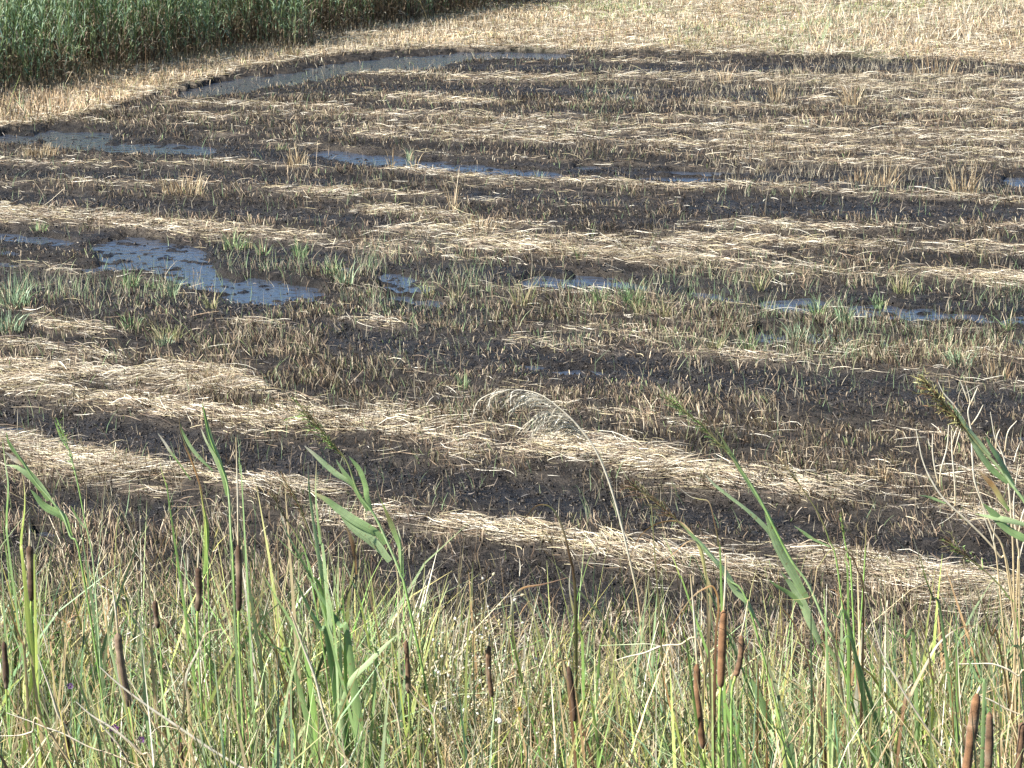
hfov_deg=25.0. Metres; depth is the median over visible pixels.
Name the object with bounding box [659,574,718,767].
cattail
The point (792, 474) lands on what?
reed
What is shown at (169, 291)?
grass tuft
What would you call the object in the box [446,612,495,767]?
cattail
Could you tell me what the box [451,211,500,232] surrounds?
dry grass tuft
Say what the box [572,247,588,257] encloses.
grass tuft
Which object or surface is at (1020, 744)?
cattail
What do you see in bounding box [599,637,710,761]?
dry stalk
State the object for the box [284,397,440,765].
reed
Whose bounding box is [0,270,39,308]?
grass tuft
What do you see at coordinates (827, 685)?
cattail leaves
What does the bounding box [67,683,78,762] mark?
flower
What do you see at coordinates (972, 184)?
dry grass tuft
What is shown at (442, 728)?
tall leaves
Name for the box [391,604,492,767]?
seedy weed
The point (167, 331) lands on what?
grass tuft
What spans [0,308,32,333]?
grass tuft
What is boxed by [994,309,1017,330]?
grass tuft
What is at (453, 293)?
grass tuft
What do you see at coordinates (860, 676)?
cattail leaves
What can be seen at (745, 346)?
grass tuft
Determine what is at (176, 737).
grass
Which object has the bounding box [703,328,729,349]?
grass tuft
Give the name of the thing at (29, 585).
cattail
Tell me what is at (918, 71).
dry grass tuft
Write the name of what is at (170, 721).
dry stalk
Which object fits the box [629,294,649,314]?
grass tuft
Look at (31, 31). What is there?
reeds
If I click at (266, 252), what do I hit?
grass tuft
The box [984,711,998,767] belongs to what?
cattail
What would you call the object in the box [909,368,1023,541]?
reed
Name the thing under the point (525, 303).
grass tuft
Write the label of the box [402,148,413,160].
grass tuft
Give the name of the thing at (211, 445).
reed
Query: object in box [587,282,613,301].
grass tuft
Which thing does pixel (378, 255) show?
sprouts
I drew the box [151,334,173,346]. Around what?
grass tuft
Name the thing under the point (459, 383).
grass tuft
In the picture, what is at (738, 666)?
cattail
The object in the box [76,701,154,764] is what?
dry stalk
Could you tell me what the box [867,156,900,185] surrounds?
dry grass tuft
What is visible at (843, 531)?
reed
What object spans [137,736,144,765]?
flower
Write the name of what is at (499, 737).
dry stalk
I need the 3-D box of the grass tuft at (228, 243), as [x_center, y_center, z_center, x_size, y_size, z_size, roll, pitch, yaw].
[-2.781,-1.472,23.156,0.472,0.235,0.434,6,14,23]
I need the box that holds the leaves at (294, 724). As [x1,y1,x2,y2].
[287,676,327,767]
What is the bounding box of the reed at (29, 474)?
[5,433,109,763]
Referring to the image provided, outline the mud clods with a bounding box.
[0,50,1023,697]
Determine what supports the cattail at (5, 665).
on the ground at (360, 436)
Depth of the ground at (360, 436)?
19.47 m
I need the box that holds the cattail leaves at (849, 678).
[766,547,878,767]
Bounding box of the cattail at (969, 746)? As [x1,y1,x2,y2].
[945,619,984,767]
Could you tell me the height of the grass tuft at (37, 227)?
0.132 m
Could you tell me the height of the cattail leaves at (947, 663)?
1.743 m
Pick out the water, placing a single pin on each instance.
(206, 274)
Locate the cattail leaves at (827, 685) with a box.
[815,584,839,767]
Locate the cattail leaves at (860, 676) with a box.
[828,603,922,767]
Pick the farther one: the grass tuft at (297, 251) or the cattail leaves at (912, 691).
the grass tuft at (297, 251)
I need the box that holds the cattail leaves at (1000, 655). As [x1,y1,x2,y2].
[970,577,1023,747]
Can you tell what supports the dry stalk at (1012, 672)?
on the ground at (360, 436)
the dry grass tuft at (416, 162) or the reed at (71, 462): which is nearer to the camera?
the reed at (71, 462)
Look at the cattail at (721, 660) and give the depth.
7.29 m
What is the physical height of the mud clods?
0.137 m
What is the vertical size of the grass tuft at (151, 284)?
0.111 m
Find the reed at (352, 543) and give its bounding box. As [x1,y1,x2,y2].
[268,471,356,744]
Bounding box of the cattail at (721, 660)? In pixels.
[649,490,758,767]
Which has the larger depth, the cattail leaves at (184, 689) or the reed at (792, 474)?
the reed at (792, 474)
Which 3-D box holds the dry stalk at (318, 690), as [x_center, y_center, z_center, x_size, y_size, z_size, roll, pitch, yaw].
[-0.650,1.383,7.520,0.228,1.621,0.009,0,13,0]
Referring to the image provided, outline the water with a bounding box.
[0,52,1023,536]
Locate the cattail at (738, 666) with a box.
[730,599,748,767]
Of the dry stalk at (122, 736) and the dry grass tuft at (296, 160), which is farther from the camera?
the dry grass tuft at (296, 160)
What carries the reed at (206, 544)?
on the ground at (360, 436)
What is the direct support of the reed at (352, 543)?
on the ground at (360, 436)
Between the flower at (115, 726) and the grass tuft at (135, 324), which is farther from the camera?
the grass tuft at (135, 324)
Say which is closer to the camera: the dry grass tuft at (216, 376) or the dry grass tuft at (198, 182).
the dry grass tuft at (216, 376)
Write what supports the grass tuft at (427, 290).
on the ground at (360, 436)
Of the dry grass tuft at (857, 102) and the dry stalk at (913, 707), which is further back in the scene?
the dry grass tuft at (857, 102)
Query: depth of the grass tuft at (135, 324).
19.15 m
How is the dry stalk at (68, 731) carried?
on the ground at (360, 436)
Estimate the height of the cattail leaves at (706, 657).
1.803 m
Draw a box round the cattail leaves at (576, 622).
[511,504,610,760]
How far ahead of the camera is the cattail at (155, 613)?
8.32 m
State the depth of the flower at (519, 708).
7.37 m
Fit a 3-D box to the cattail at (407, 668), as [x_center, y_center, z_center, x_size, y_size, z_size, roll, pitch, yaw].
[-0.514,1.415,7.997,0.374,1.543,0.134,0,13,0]
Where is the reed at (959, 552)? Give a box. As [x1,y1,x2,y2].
[939,531,1023,668]
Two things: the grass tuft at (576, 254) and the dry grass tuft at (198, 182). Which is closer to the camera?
the grass tuft at (576, 254)
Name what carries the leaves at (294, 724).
on the ground at (360, 436)
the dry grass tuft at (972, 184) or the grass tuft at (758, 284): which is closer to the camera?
the grass tuft at (758, 284)
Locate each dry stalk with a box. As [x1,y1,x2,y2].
[4,712,140,767]
[37,619,78,766]
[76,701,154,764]
[99,666,251,767]
[272,571,338,767]
[374,665,439,767]
[445,685,446,767]
[498,697,500,767]
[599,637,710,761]
[870,616,954,764]
[963,663,1023,715]
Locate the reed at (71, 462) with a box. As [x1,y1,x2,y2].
[55,418,102,720]
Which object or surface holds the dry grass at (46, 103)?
on the ground at (360, 436)
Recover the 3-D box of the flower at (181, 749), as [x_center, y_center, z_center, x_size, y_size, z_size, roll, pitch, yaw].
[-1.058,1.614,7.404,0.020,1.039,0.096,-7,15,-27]
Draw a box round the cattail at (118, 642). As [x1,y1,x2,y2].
[105,577,150,767]
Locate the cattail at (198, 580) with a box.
[148,508,208,767]
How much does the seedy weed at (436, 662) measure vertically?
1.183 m
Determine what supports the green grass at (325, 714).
on the ground at (360, 436)
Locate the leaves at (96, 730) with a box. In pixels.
[63,639,103,767]
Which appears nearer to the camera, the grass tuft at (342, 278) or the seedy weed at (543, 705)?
the seedy weed at (543, 705)
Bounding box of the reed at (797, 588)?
[657,385,866,767]
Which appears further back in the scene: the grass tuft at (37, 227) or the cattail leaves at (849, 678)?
the grass tuft at (37, 227)
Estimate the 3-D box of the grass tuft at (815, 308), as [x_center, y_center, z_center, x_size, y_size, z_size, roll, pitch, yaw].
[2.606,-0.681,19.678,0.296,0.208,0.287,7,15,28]
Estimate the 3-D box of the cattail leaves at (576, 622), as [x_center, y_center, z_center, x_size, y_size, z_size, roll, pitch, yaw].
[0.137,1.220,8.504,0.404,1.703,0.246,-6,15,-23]
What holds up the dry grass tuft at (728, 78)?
on the ground at (360, 436)
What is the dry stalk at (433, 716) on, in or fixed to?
on the ground at (360, 436)
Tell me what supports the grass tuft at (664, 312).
on the ground at (360, 436)
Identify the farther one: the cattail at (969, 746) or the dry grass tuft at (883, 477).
the dry grass tuft at (883, 477)
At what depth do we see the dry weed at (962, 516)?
8.09 m
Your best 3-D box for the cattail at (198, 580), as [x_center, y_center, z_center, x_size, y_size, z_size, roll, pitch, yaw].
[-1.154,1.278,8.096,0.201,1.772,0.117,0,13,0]
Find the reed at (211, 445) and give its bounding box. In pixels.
[180,403,239,762]
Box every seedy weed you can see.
[390,631,452,767]
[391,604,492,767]
[440,572,528,767]
[493,654,568,767]
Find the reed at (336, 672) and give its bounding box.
[280,461,367,767]
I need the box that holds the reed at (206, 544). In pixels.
[158,415,211,752]
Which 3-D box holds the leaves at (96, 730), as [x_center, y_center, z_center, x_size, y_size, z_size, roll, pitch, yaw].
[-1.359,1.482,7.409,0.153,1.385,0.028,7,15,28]
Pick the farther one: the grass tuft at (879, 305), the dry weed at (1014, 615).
the grass tuft at (879, 305)
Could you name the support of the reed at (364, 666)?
on the ground at (360, 436)
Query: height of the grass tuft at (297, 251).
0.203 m
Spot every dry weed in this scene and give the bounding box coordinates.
[899,425,1023,666]
[938,381,1023,766]
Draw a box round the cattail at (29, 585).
[2,438,43,767]
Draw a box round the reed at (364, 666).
[257,574,396,767]
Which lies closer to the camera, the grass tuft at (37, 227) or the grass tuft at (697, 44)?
the grass tuft at (37, 227)
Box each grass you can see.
[0,0,1023,124]
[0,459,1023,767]
[0,507,1023,767]
[64,612,709,767]
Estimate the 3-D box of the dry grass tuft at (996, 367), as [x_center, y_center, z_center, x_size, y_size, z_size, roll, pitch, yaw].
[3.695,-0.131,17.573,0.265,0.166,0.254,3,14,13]
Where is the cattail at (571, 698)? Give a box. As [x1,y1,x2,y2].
[536,659,600,767]
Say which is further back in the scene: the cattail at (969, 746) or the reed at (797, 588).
the reed at (797, 588)
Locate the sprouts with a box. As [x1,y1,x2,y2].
[0,47,1023,534]
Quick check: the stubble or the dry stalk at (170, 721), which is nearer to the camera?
the dry stalk at (170, 721)
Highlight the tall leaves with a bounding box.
[0,482,1023,767]
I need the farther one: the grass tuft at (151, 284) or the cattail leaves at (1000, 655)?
the grass tuft at (151, 284)
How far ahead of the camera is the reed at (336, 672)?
7.70 m
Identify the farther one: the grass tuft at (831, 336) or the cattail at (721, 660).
the grass tuft at (831, 336)
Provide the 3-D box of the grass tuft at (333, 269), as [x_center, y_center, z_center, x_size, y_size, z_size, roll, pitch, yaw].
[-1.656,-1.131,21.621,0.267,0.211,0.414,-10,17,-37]
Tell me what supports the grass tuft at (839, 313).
on the ground at (360, 436)
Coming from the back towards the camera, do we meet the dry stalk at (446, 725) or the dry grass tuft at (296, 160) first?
the dry grass tuft at (296, 160)
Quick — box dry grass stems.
[0,482,1023,767]
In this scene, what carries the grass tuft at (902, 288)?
on the ground at (360, 436)
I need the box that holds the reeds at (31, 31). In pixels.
[0,0,544,89]
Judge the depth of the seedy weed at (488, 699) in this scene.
8.26 m
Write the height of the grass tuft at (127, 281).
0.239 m
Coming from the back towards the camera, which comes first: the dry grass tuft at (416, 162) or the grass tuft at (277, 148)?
the grass tuft at (277, 148)
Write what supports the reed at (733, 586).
on the ground at (360, 436)
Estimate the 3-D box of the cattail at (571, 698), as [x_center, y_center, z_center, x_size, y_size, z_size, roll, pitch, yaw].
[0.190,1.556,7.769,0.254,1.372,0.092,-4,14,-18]
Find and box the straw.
[0,0,1023,685]
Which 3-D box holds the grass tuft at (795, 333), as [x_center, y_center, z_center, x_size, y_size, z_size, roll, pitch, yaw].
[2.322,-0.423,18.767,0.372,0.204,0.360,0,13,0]
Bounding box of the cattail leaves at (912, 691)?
[867,607,976,767]
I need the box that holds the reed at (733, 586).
[618,472,789,767]
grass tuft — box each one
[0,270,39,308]
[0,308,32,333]
[22,142,61,157]
[29,220,48,231]
[114,267,143,287]
[116,312,144,329]
[141,277,160,288]
[145,321,187,342]
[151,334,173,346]
[156,168,208,195]
[159,271,186,295]
[197,368,234,385]
[202,289,224,308]
[218,227,258,250]
[249,237,271,255]
[275,143,290,150]
[281,144,313,167]
[289,236,310,257]
[303,366,318,377]
[319,254,351,274]
[334,260,362,284]
[383,149,396,167]
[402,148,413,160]
[410,155,423,169]
[413,281,435,297]
[439,173,461,211]
[446,284,465,299]
[449,371,474,388]
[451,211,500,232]
[505,280,537,308]
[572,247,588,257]
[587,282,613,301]
[619,276,649,306]
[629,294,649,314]
[651,294,681,317]
[683,40,714,48]
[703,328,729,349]
[709,61,737,82]
[734,330,760,350]
[747,270,775,290]
[760,84,789,100]
[776,322,814,341]
[803,295,831,315]
[818,324,844,344]
[827,296,858,321]
[829,80,870,106]
[838,168,882,185]
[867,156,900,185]
[867,295,889,308]
[867,460,894,480]
[887,270,922,293]
[911,50,958,76]
[937,344,978,367]
[938,160,984,194]
[982,357,1014,378]
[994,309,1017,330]
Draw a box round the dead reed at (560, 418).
[472,387,644,687]
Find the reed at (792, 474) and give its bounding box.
[776,455,855,755]
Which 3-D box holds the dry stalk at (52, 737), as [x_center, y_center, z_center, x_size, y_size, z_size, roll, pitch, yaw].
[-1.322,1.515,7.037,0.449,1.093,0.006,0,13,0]
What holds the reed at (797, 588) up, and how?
on the ground at (360, 436)
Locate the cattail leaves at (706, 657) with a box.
[558,486,712,767]
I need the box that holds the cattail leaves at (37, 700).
[24,587,90,767]
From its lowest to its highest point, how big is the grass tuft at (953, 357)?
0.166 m
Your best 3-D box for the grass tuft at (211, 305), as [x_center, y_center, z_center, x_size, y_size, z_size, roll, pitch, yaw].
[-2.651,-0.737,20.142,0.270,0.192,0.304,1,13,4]
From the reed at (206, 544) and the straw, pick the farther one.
the straw
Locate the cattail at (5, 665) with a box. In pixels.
[1,599,32,767]
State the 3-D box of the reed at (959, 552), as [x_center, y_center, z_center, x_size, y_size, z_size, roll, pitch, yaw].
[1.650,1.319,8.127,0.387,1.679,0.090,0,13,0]
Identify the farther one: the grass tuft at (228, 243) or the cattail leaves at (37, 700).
the grass tuft at (228, 243)
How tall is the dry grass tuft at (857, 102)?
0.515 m
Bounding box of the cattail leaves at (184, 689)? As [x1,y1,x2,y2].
[182,626,221,765]
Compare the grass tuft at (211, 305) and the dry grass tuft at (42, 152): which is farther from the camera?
the dry grass tuft at (42, 152)
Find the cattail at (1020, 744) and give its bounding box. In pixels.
[997,670,1023,767]
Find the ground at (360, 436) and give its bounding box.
[0,0,1023,720]
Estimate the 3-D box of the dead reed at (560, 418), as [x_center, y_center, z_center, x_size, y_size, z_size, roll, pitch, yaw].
[0.220,0.810,10.461,0.809,1.641,0.253,0,13,0]
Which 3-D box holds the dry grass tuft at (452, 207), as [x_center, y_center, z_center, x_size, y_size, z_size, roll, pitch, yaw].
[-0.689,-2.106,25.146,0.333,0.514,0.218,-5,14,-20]
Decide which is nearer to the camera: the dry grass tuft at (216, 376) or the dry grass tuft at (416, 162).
the dry grass tuft at (216, 376)
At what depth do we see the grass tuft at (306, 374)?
17.52 m
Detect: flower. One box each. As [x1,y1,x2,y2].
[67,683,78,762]
[109,724,119,766]
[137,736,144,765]
[174,742,183,767]
[516,706,522,767]
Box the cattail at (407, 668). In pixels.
[307,585,411,767]
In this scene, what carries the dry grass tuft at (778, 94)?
on the ground at (360, 436)
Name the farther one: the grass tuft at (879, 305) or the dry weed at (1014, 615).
the grass tuft at (879, 305)
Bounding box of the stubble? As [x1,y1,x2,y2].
[0,0,1023,724]
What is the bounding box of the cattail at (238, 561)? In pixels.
[227,439,255,766]
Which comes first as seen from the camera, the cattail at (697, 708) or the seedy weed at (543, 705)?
the cattail at (697, 708)
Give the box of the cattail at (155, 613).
[152,583,166,763]
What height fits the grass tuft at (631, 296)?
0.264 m
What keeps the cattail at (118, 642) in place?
on the ground at (360, 436)
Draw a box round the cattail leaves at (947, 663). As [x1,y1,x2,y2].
[911,532,959,767]
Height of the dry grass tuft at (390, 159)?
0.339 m
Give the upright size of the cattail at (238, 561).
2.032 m
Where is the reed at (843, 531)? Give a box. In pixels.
[839,512,866,735]
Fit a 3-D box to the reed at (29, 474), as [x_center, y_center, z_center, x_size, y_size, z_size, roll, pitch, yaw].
[-1.613,1.127,8.285,0.320,1.973,0.020,0,13,0]

